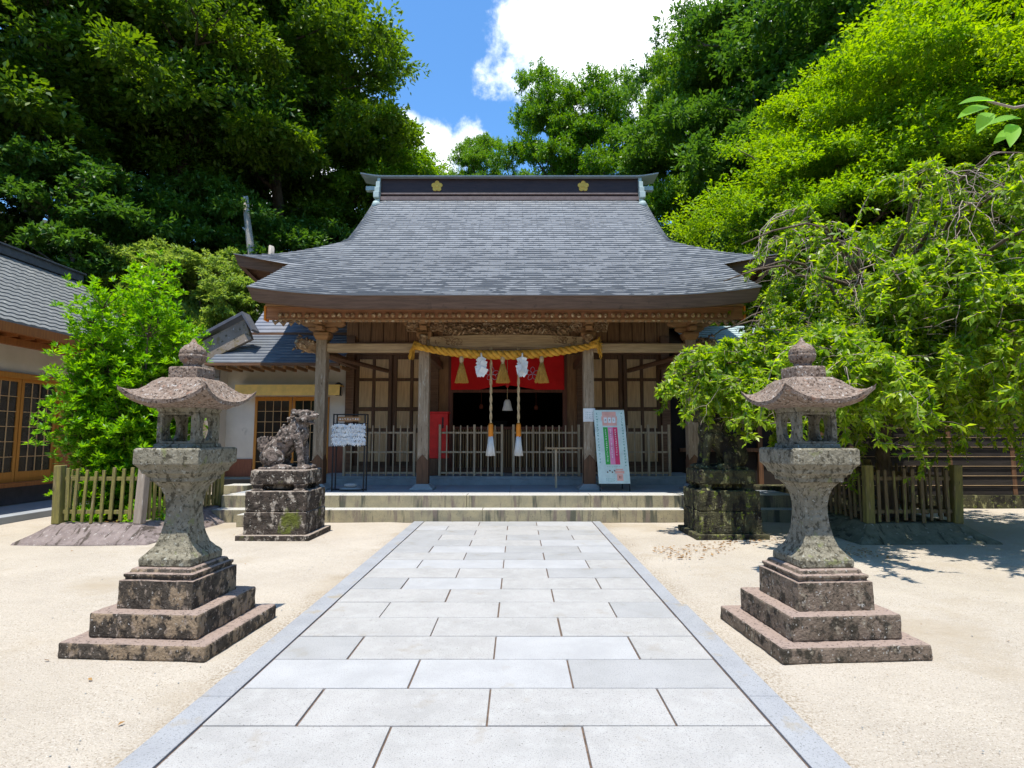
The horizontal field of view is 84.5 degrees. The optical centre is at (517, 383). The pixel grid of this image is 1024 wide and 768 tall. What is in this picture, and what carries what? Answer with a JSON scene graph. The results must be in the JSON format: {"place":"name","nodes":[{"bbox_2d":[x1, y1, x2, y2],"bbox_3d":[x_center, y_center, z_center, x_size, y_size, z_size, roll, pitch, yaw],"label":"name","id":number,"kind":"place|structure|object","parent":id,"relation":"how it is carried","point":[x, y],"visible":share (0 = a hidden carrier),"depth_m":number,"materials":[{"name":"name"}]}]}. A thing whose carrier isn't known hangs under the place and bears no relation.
{"place":"outdoors","nodes":[
{"label":"outdoors","id":0,"kind":"place"},
{"bbox_2d":[114,521,850,767],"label":"path","id":1,"kind":"structure","parent":0,"point":[507,644],"depth_m":3.69,"materials":[{"name":"stone"}]},
{"bbox_2d":[0,0,992,225],"label":"sky","id":2,"kind":"structure","parent":0,"point":[472,49],"materials":[{"name":"blue"}]},
{"bbox_2d":[0,212,1014,330],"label":"hillside","id":3,"kind":"structure","parent":0,"point":[45,221],"depth_m":47.38,"materials":[{"name":"green plant"}]},
{"bbox_2d":[0,0,44,170],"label":"evergreen tree","id":4,"kind":"object","parent":3,"relation":"on","point":[6,121],"visible":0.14,"depth_m":22.79,"materials":[{"name":"green plant"}]},
{"bbox_2d":[0,184,56,255],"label":"bush","id":5,"kind":"object","parent":3,"relation":"on","point":[8,217],"visible":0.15,"depth_m":21.19,"materials":[{"name":"green plant"}]},
{"bbox_2d":[0,3,135,204],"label":"evergreen tree","id":6,"kind":"object","parent":3,"relation":"on","point":[15,43],"depth_m":27.34,"materials":[{"name":"green plant"}]},
{"bbox_2d":[0,242,159,505],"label":"tile roofed building","id":7,"kind":"structure","parent":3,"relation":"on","point":[32,319],"depth_m":12.73,"materials":[{"name":"grey tile"}]},
{"bbox_2d":[0,377,21,482],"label":"glazed door","id":8,"kind":"structure","parent":7,"relation":"in","point":[10,388],"depth_m":12.20,"materials":[{"name":"orange wood"}]},
{"bbox_2d":[14,379,57,481],"bbox_3d":[-11.005,1.063,12.907,0.030,2.260,0.980,0,-5,0],"label":"glazed door","id":9,"kind":"structure","parent":7,"relation":"in","point":[32,462],"depth_m":12.80,"materials":[{"name":"orange wood"}]},
{"bbox_2d":[0,129,191,290],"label":"bush","id":10,"kind":"object","parent":3,"relation":"on","point":[30,187],"visible":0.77,"depth_m":20.30,"materials":[{"name":"green plant"}]},
{"bbox_2d":[0,0,225,251],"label":"evergreen tree","id":11,"kind":"object","parent":3,"relation":"on","point":[54,120],"visible":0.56,"depth_m":21.57,"materials":[{"name":"green plant"}]},
{"bbox_2d":[46,180,191,281],"bbox_3d":[-18.743,-6.736,27.054,6.622,5.388,6.692,-2,-6,23],"label":"bush","id":12,"kind":"object","parent":3,"relation":"on","point":[87,257],"visible":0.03,"depth_m":24.69,"materials":[{"name":"green plant"}]},
{"bbox_2d":[35,248,258,313],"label":"forest undergrowth","id":13,"kind":"object","parent":3,"relation":"on","point":[61,256],"visible":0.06,"depth_m":30.30,"materials":[{"name":"green plant"}]},
{"bbox_2d":[97,235,198,292],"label":"bank shrub","id":14,"kind":"object","parent":3,"relation":"on","point":[148,248],"visible":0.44,"depth_m":19.91,"materials":[{"name":"green plant"}]},
{"bbox_2d":[1,21,305,212],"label":"evergreen tree","id":15,"kind":"object","parent":3,"relation":"on","point":[156,130],"depth_m":27.55,"materials":[{"name":"green plant"}]},
{"bbox_2d":[0,0,371,246],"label":"evergreen tree","id":16,"kind":"object","parent":3,"relation":"on","point":[182,12],"visible":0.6,"depth_m":23.71,"materials":[{"name":"green plant"}]},
{"bbox_2d":[119,285,257,347],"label":"bank plants","id":17,"kind":"object","parent":3,"relation":"on","point":[192,308],"visible":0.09,"depth_m":19.56,"materials":[{"name":"green plant"}]},
{"bbox_2d":[138,243,245,304],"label":"bank shrub","id":18,"kind":"object","parent":3,"relation":"on","point":[187,259],"visible":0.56,"depth_m":19.76,"materials":[{"name":"green plant"}]},
{"bbox_2d":[108,163,277,258],"bbox_3d":[-14.543,-6.872,26.930,8.179,6.585,8.094,4,-7,-37],"label":"bush","id":19,"kind":"object","parent":3,"relation":"on","point":[190,190],"visible":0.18,"depth_m":24.90,"materials":[{"name":"green plant"}]},
{"bbox_2d":[189,263,265,322],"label":"bank shrub","id":20,"kind":"object","parent":3,"relation":"on","point":[223,292],"visible":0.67,"depth_m":19.00,"materials":[{"name":"green plant"}]},
{"bbox_2d":[145,189,323,310],"bbox_3d":[-12.063,-5.737,25.578,7.436,5.986,7.358,1,-5,-7],"label":"bush","id":21,"kind":"object","parent":3,"relation":"on","point":[224,207],"visible":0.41,"depth_m":23.87,"materials":[{"name":"green plant"}]},
{"bbox_2d":[242,196,262,313],"bbox_3d":[-10.747,-4.974,22.966,1.145,5.555,0.336,0,-5,0],"label":"dead trunk","id":22,"kind":"object","parent":3,"relation":"on","point":[248,230],"visible":0.34,"depth_m":23.01,"materials":[{"name":"grey wood"}]},
{"bbox_2d":[268,245,273,253],"bbox_3d":[-9.937,-3.833,22.661,0.406,3.545,0.329,1,-5,-11],"label":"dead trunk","id":23,"kind":"object","parent":3,"relation":"on","point":[270,249],"visible":0.06,"depth_m":22.72,"materials":[{"name":"grey wood"}]},
{"bbox_2d":[112,0,430,228],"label":"evergreen tree","id":24,"kind":"object","parent":3,"relation":"on","point":[378,39],"visible":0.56,"depth_m":27.12,"materials":[{"name":"green plant"}]},
{"bbox_2d":[147,0,400,225],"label":"evergreen tree","id":25,"kind":"object","parent":3,"relation":"on","point":[307,110],"visible":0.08,"depth_m":30.86,"materials":[{"name":"green plant"}]},
{"bbox_2d":[228,213,355,305],"bbox_3d":[-10.401,-5.548,27.207,7.358,5.986,7.436,3,-6,-29],"label":"bush","id":26,"kind":"object","parent":3,"relation":"on","point":[330,233],"visible":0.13,"depth_m":25.72,"materials":[{"name":"green plant"}]},
{"bbox_2d":[291,89,453,249],"bbox_3d":[-8.601,-10.115,33.805,11.277,13.877,10.950,0,-5,-2],"label":"broadleaf tree","id":27,"kind":"object","parent":3,"relation":"on","point":[421,163],"visible":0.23,"depth_m":31.37,"materials":[{"name":"green plant"}]},
{"bbox_2d":[446,132,504,174],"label":"broadleaf tree","id":28,"kind":"object","parent":3,"relation":"on","point":[471,156],"visible":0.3,"depth_m":52.99,"materials":[{"name":"green plant"}]},
{"bbox_2d":[485,55,594,174],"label":"broadleaf tree","id":29,"kind":"object","parent":3,"relation":"on","point":[537,115],"visible":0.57,"depth_m":46.27,"materials":[{"name":"green plant"}]},
{"bbox_2d":[546,62,648,193],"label":"broadleaf tree","id":30,"kind":"object","parent":3,"relation":"on","point":[601,97],"visible":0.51,"depth_m":44.05,"materials":[{"name":"green plant"}]},
{"bbox_2d":[662,228,676,240],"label":"bush","id":31,"kind":"object","parent":3,"relation":"on","point":[665,232],"depth_m":29.16,"materials":[{"name":"green plant"}]},
{"bbox_2d":[614,36,749,246],"bbox_3d":[9.906,-11.705,33.027,8.304,17.445,8.063,0,-5,-4],"label":"broadleaf tree","id":32,"kind":"object","parent":3,"relation":"on","point":[660,199],"visible":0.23,"depth_m":32.12,"materials":[{"name":"green plant"}]},
{"bbox_2d":[614,0,775,241],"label":"evergreen tree","id":33,"kind":"object","parent":3,"relation":"on","point":[643,77],"visible":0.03,"depth_m":34.52,"materials":[{"name":"green plant"}]},
{"bbox_2d":[700,234,777,325],"bbox_3d":[10.815,-4.803,26.921,6.622,5.388,6.692,5,-7,-44],"label":"bush","id":34,"kind":"object","parent":3,"relation":"on","point":[718,240],"visible":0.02,"depth_m":25.99,"materials":[{"name":"green plant"}]},
{"bbox_2d":[613,0,894,246],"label":"evergreen tree","id":35,"kind":"object","parent":3,"relation":"on","point":[739,25],"visible":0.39,"depth_m":27.86,"materials":[{"name":"green plant"}]},
{"bbox_2d":[705,0,893,189],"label":"evergreen tree","id":36,"kind":"object","parent":3,"relation":"on","point":[775,64],"visible":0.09,"depth_m":26.25,"materials":[{"name":"green plant"}]},
{"bbox_2d":[708,174,895,323],"bbox_3d":[11.138,-5.258,22.335,7.358,5.986,7.436,-4,-7,38],"label":"bush","id":37,"kind":"object","parent":3,"relation":"on","point":[752,223],"visible":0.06,"depth_m":21.07,"materials":[{"name":"green plant"}]},
{"bbox_2d":[772,174,906,289],"bbox_3d":[14.829,-6.254,24.333,8.179,6.585,8.094,-3,-6,31],"label":"bush","id":38,"kind":"object","parent":3,"relation":"on","point":[899,213],"visible":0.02,"depth_m":22.23,"materials":[{"name":"green plant"}]},
{"bbox_2d":[658,46,1021,325],"bbox_3d":[11.320,-6.170,19.869,11.713,9.249,10.706,4,-7,-35],"label":"maple tree","id":39,"kind":"object","parent":3,"relation":"on","point":[850,181],"visible":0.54,"depth_m":17.57,"materials":[{"name":"green plant"}]},
{"bbox_2d":[711,248,1014,325],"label":"slope undergrowth","id":40,"kind":"object","parent":3,"relation":"on","point":[806,319],"visible":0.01,"depth_m":22.05,"materials":[{"name":"green plant"}]},
{"bbox_2d":[722,0,1023,254],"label":"maple tree","id":41,"kind":"object","parent":3,"relation":"on","point":[924,33],"visible":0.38,"depth_m":16.47,"materials":[{"name":"green plant"}]},
{"bbox_2d":[851,0,1023,251],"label":"maple tree","id":42,"kind":"object","parent":3,"relation":"on","point":[983,96],"visible":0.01,"depth_m":17.89,"materials":[{"name":"green plant"}]},
{"bbox_2d":[890,13,1023,227],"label":"maple tree","id":43,"kind":"object","parent":3,"relation":"on","point":[1005,84],"visible":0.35,"depth_m":15.70,"materials":[{"name":"green plant"}]},
{"bbox_2d":[913,0,1023,205],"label":"maple tree","id":44,"kind":"object","parent":3,"relation":"on","point":[1016,8],"visible":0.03,"depth_m":16.85,"materials":[{"name":"green plant"}]},
{"bbox_2d":[957,96,1023,146],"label":"leafy sprig","id":45,"kind":"object","parent":3,"relation":"on","point":[1010,133],"visible":1,"depth_m":1.66,"materials":[{"name":"green plant"}]},
{"bbox_2d":[0,492,1023,767],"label":"ground","id":46,"kind":"structure","parent":0,"point":[956,700],"depth_m":4.43,"materials":[{"name":"beige sand"}]},
{"bbox_2d":[0,499,86,524],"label":"apron slab","id":47,"kind":"structure","parent":46,"relation":"on","point":[22,512],"depth_m":11.29,"materials":[{"name":"grey concrete"}]},
{"bbox_2d":[11,505,224,545],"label":"dirt mound","id":48,"kind":"structure","parent":46,"relation":"on","point":[103,533],"depth_m":8.54,"materials":[{"name":"soil"}]},
{"bbox_2d":[67,501,107,521],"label":"plant","id":49,"kind":"object","parent":48,"relation":"on","point":[95,516],"visible":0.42,"depth_m":9.06,"materials":[{"name":"green plant"}]},
{"bbox_2d":[21,249,213,518],"bbox_3d":[-6.901,0.025,10.199,2.646,4.988,2.659,0,-5,0],"label":"leafy bush","id":50,"kind":"object","parent":48,"relation":"on","point":[110,425],"visible":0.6,"depth_m":9.50,"materials":[{"name":"green plant"}]},
{"bbox_2d":[51,465,224,523],"bbox_3d":[-6.495,1.829,9.939,1.440,0.904,2.472,0,-5,0],"label":"timber fence","id":51,"kind":"object","parent":48,"relation":"on","point":[63,497],"visible":0.46,"depth_m":8.74,"materials":[{"name":"brown wood"}]},
{"bbox_2d":[116,496,165,521],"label":"plant","id":52,"kind":"object","parent":48,"relation":"on","point":[156,516],"visible":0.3,"depth_m":9.21,"materials":[{"name":"green plant"}]},
{"bbox_2d":[57,339,275,662],"bbox_3d":[-2.739,0.827,4.663,1.122,2.435,1.043,0,-5,4],"label":"stone lantern","id":53,"kind":"object","parent":46,"relation":"on","point":[182,597],"visible":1,"depth_m":4.43,"materials":[{"name":"grey stone"}]},
{"bbox_2d":[236,513,243,526],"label":"stone slab","id":54,"kind":"structure","parent":46,"relation":"on","point":[239,520],"depth_m":10.02,"materials":[{"name":"stone"}]},
{"bbox_2d":[235,468,330,540],"bbox_3d":[-3.780,1.931,9.240,1.140,1.084,1.049,0,-5,0],"label":"stone pedestal","id":55,"kind":"object","parent":46,"relation":"on","point":[284,505],"visible":0.93,"depth_m":8.82,"materials":[{"name":"grey stone"}]},
{"bbox_2d":[257,409,318,469],"bbox_3d":[-3.779,0.918,9.335,0.960,1.004,0.493,0,-5,0],"label":"guardian dog","id":56,"kind":"object","parent":55,"relation":"on","point":[284,444],"visible":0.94,"depth_m":9.19},
{"bbox_2d":[212,472,791,522],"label":"stone steps","id":57,"kind":"structure","parent":46,"relation":"on","point":[646,498],"depth_m":10.94,"materials":[{"name":"stone"}]},
{"bbox_2d":[204,312,349,484],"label":"side wing","id":58,"kind":"structure","parent":57,"relation":"on","point":[272,368],"depth_m":14.96,"materials":[{"name":"white paint"}]},
{"bbox_2d":[174,311,258,491],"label":"passage gable","id":59,"kind":"structure","parent":58,"relation":"attached to","point":[231,333],"depth_m":14.72,"materials":[{"name":"paint"}]},
{"bbox_2d":[252,397,292,469],"bbox_3d":[-6.490,1.394,14.935,0.980,2.100,0.040,0,-5,0],"label":"sliding door","id":60,"kind":"structure","parent":58,"relation":"in","point":[271,413],"depth_m":14.99,"materials":[{"name":"orange wood"}]},
{"bbox_2d":[290,397,329,470],"bbox_3d":[-5.490,1.394,14.935,0.980,2.100,0.040,0,-5,0],"label":"sliding door","id":61,"kind":"structure","parent":58,"relation":"in","point":[302,403],"depth_m":14.97,"materials":[{"name":"orange wood"}]},
{"bbox_2d":[335,382,341,395],"bbox_3d":[-4.740,0.136,14.963,0.160,0.350,0.180,0,-5,0],"label":"wall lantern","id":62,"kind":"object","parent":58,"relation":"attached to","point":[338,383],"depth_m":14.91,"materials":[{"name":"black paint"}]},
{"bbox_2d":[331,414,368,491],"bbox_3d":[-3.546,1.445,11.912,0.758,1.620,0.294,0,-5,0],"label":"fortune rack","id":63,"kind":"object","parent":57,"relation":"on","point":[341,440],"visible":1,"depth_m":11.83,"materials":[{"name":"white paper"}]},
{"bbox_2d":[339,487,361,489],"bbox_3d":[-3.520,2.220,11.894,0.480,0.070,0.211,0,-5,0],"label":"flat stone","id":64,"kind":"object","parent":57,"relation":"on","point":[350,488],"visible":0.85,"depth_m":11.82,"materials":[{"name":"grey stone"}]},
{"bbox_2d":[344,483,357,486],"bbox_3d":[-3.520,2.135,11.902,0.298,0.070,0.131,0,-5,0],"label":"flat stone","id":65,"kind":"object","parent":64,"relation":"on","point":[350,485],"visible":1,"depth_m":11.85,"materials":[{"name":"grey stone"}]},
{"bbox_2d":[342,425,415,475],"bbox_3d":[-3.350,1.609,13.702,1.756,1.240,0.075,0,-5,0],"label":"picket fence","id":66,"kind":"object","parent":57,"relation":"on","point":[385,452],"visible":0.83,"depth_m":13.66,"materials":[{"name":"grey wood"}]},
{"bbox_2d":[429,412,449,475],"bbox_3d":[-1.985,1.470,13.924,0.610,1.560,0.380,0,-5,0],"label":"red cabinet","id":67,"kind":"object","parent":57,"relation":"on","point":[437,419],"visible":0.53,"depth_m":13.76,"materials":[{"name":"paint"}]},
{"bbox_2d":[438,425,502,475],"bbox_3d":[-1.125,1.609,13.702,1.566,1.240,0.075,0,-5,0],"label":"picket fence","id":68,"kind":"object","parent":57,"relation":"on","point":[474,433],"visible":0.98,"depth_m":13.67,"materials":[{"name":"grey wood"}]},
{"bbox_2d":[233,172,778,489],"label":"shrine hall","id":69,"kind":"structure","parent":57,"relation":"on","point":[504,262],"depth_m":14.35,"materials":[{"name":"grey tile"}]},
{"bbox_2d":[353,355,392,465],"bbox_3d":[-3.840,0.689,15.026,0.980,2.960,0.050,0,-5,0],"label":"door","id":70,"kind":"structure","parent":69,"relation":"in","point":[366,393],"depth_m":15.04,"materials":[{"name":"brown wood"}]},
{"bbox_2d":[392,355,418,465],"bbox_3d":[-2.820,0.689,15.026,0.980,2.960,0.050,0,-5,0],"label":"door","id":71,"kind":"structure","parent":69,"relation":"in","point":[403,394],"depth_m":15.04,"materials":[{"name":"brown wood"}]},
{"bbox_2d":[408,336,602,359],"bbox_3d":[-0.250,-0.773,12.258,4.227,0.528,0.256,0,-5,0],"label":"sacred rope","id":72,"kind":"object","parent":69,"relation":"hanging from","point":[493,354],"visible":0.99,"depth_m":12.18,"materials":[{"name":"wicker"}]},
{"bbox_2d":[455,356,467,383],"bbox_3d":[-1.192,-0.359,12.147,0.301,0.691,0.221,0,-5,0],"label":"straw tassel","id":73,"kind":"object","parent":72,"relation":"hanging from","point":[461,376],"visible":1,"depth_m":12.08,"materials":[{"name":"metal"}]},
{"bbox_2d":[475,353,487,376],"bbox_3d":[-0.779,-0.406,12.083,0.288,0.531,0.154,-3,-6,26],"label":"paper streamer","id":74,"kind":"object","parent":72,"relation":"hanging from","point":[481,366],"visible":1,"depth_m":12.07,"materials":[{"name":"white paper"}]},
{"bbox_2d":[486,347,494,455],"bbox_3d":[-0.572,0.375,12.238,0.204,2.365,0.201,0,-5,0],"label":"bell rope","id":75,"kind":"object","parent":72,"relation":"hanging from","point":[490,450],"visible":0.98,"depth_m":12.14,"materials":[{"name":"beige fabric"}]},
{"bbox_2d":[496,351,509,383],"bbox_3d":[-0.306,-0.359,12.150,0.311,0.691,0.218,0,-5,0],"label":"straw tassel","id":76,"kind":"object","parent":72,"relation":"hanging from","point":[502,377],"visible":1,"depth_m":12.08,"materials":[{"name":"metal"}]},
{"bbox_2d":[514,347,522,455],"bbox_3d":[0.028,0.376,12.241,0.190,2.365,0.199,2,-6,-23],"label":"bell rope","id":77,"kind":"object","parent":72,"relation":"hanging from","point":[518,451],"visible":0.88,"depth_m":12.14,"materials":[{"name":"beige fabric"}]},
{"bbox_2d":[516,353,527,376],"bbox_3d":[0.097,-0.406,12.079,0.271,0.531,0.161,-1,-5,9],"label":"paper streamer","id":78,"kind":"object","parent":72,"relation":"hanging from","point":[521,367],"visible":1,"depth_m":12.08,"materials":[{"name":"white paper"}]},
{"bbox_2d":[534,351,548,382],"bbox_3d":[0.530,-0.360,12.144,0.318,0.691,0.224,0,-5,0],"label":"straw tassel","id":79,"kind":"object","parent":72,"relation":"hanging from","point":[541,376],"visible":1,"depth_m":12.08,"materials":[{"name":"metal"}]},
{"bbox_2d":[451,355,563,389],"bbox_3d":[-0.250,-0.353,14.938,3.100,1.020,0.117,0,-5,0],"label":"shrine curtain","id":80,"kind":"object","parent":69,"relation":"hanging from","point":[554,367],"visible":0.57,"depth_m":14.92,"materials":[{"name":"red fabric"}]},
{"bbox_2d":[502,360,512,410],"bbox_3d":[-0.250,-0.056,14.469,0.270,1.480,0.266,0,-5,0],"label":"hanging bell","id":81,"kind":"object","parent":69,"relation":"hanging from","point":[507,406],"visible":0.9,"depth_m":14.36,"materials":[{"name":"silver metal"}]},
{"bbox_2d":[583,408,594,421],"bbox_3d":[1.570,0.675,12.259,0.260,0.290,0.013,0,-5,0],"label":"paper notice","id":82,"kind":"object","parent":69,"relation":"attached to","point":[588,414],"visible":1,"depth_m":12.25,"materials":[{"name":"white paper"}]},
{"bbox_2d":[594,355,622,465],"bbox_3d":[2.320,0.689,15.026,0.980,2.960,0.050,0,-5,0],"label":"door","id":83,"kind":"structure","parent":69,"relation":"in","point":[607,369],"depth_m":15.08,"materials":[{"name":"brown wood"}]},
{"bbox_2d":[623,355,661,465],"bbox_3d":[3.340,0.689,15.026,0.980,2.960,0.050,0,-5,0],"label":"door","id":84,"kind":"structure","parent":69,"relation":"in","point":[634,383],"depth_m":15.02,"materials":[{"name":"brown wood"}]},
{"bbox_2d":[669,326,807,483],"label":"wing","id":85,"kind":"structure","parent":69,"relation":"attached to","point":[764,475],"depth_m":15.32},
{"bbox_2d":[512,425,579,475],"bbox_3d":[0.705,1.609,13.702,1.646,1.240,0.075,0,-5,0],"label":"picket fence","id":86,"kind":"object","parent":57,"relation":"on","point":[539,451],"visible":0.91,"depth_m":13.68,"materials":[{"name":"grey wood"}]},
{"bbox_2d":[545,447,582,487],"bbox_3d":[1.090,1.874,12.630,0.920,0.900,0.100,0,-5,0],"label":"wooden stand","id":87,"kind":"object","parent":57,"relation":"on","point":[555,448],"visible":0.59,"depth_m":12.62,"materials":[{"name":"grey wood"}]},
{"bbox_2d":[593,410,629,490],"bbox_3d":[2.015,1.424,12.162,0.718,1.721,0.619,0,-5,0],"label":"standing sign","id":88,"kind":"object","parent":57,"relation":"on","point":[611,446],"visible":1,"depth_m":11.99,"materials":[{"name":"white paint"}]},
{"bbox_2d":[595,425,670,475],"bbox_3d":[2.775,1.609,13.702,1.906,1.240,0.075,0,-5,0],"label":"picket fence","id":89,"kind":"object","parent":57,"relation":"on","point":[648,451],"visible":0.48,"depth_m":13.68,"materials":[{"name":"grey wood"}]},
{"bbox_2d":[4,535,1000,766],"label":"pebbles","id":90,"kind":"object","parent":46,"relation":"on","point":[377,537],"visible":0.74,"depth_m":3.88,"materials":[{"name":"stone"}]},
{"bbox_2d":[678,468,769,539],"bbox_3d":[3.360,1.938,9.309,1.140,1.084,1.049,0,-5,0],"label":"stone pedestal","id":91,"kind":"object","parent":46,"relation":"on","point":[720,504],"visible":0.94,"depth_m":8.88,"materials":[{"name":"grey stone"}]},
{"bbox_2d":[690,406,748,469],"bbox_3d":[3.359,0.900,9.407,1.008,1.054,0.517,0,-5,0],"label":"guardian dog","id":92,"kind":"object","parent":91,"relation":"on","point":[729,450],"visible":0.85,"depth_m":9.23},
{"bbox_2d":[753,484,788,493],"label":"stone block","id":93,"kind":"structure","parent":46,"relation":"on","point":[779,487],"depth_m":12.05,"materials":[{"name":"grey stone"}]},
{"bbox_2d":[653,536,897,557],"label":"fallen leaves","id":94,"kind":"object","parent":46,"relation":"on","point":[749,543],"visible":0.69,"depth_m":7.95,"materials":[{"name":"brown plant"}]},
{"bbox_2d":[720,338,932,664],"bbox_3d":[2.390,0.824,4.623,1.123,2.435,1.046,0,-5,-4],"label":"stone lantern","id":95,"kind":"object","parent":46,"relation":"on","point":[810,600],"visible":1,"depth_m":4.39,"materials":[{"name":"grey stone"}]},
{"bbox_2d":[790,505,1002,544],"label":"dirt mound","id":96,"kind":"structure","parent":46,"relation":"on","point":[936,531],"depth_m":8.63,"materials":[{"name":"soil"}]},
{"bbox_2d":[652,151,1023,518],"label":"weeping tree","id":97,"kind":"object","parent":96,"relation":"on","point":[931,334],"visible":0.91,"depth_m":8.36,"materials":[{"name":"green plant"}]},
{"bbox_2d":[833,507,883,517],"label":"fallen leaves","id":98,"kind":"object","parent":96,"relation":"on","point":[849,512],"visible":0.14,"depth_m":10.22,"materials":[{"name":"plant"}]},
{"bbox_2d":[828,459,963,523],"bbox_3d":[6.197,1.831,9.961,1.546,0.905,2.421,0,-5,0],"label":"timber fence","id":99,"kind":"object","parent":96,"relation":"on","point":[952,509],"visible":0.62,"depth_m":8.81,"materials":[{"name":"brown wood"}]},
{"bbox_2d":[820,402,1023,508],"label":"timber wall","id":100,"kind":"structure","parent":46,"relation":"on","point":[992,477],"depth_m":12.75,"materials":[{"name":"brown wood"}]},
{"bbox_3d":[-6.350,2.856,14.145,2.300,0.160,1.000,0,-5,0],"label":"stone step","id":101,"kind":"object","parent":46,"relation":"on","visible":0},
{"bbox_2d":[224,484,252,494],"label":"stone slab","id":102,"kind":"structure","parent":101,"relation":"on","point":[232,488],"depth_m":13.77,"materials":[{"name":"stone"}]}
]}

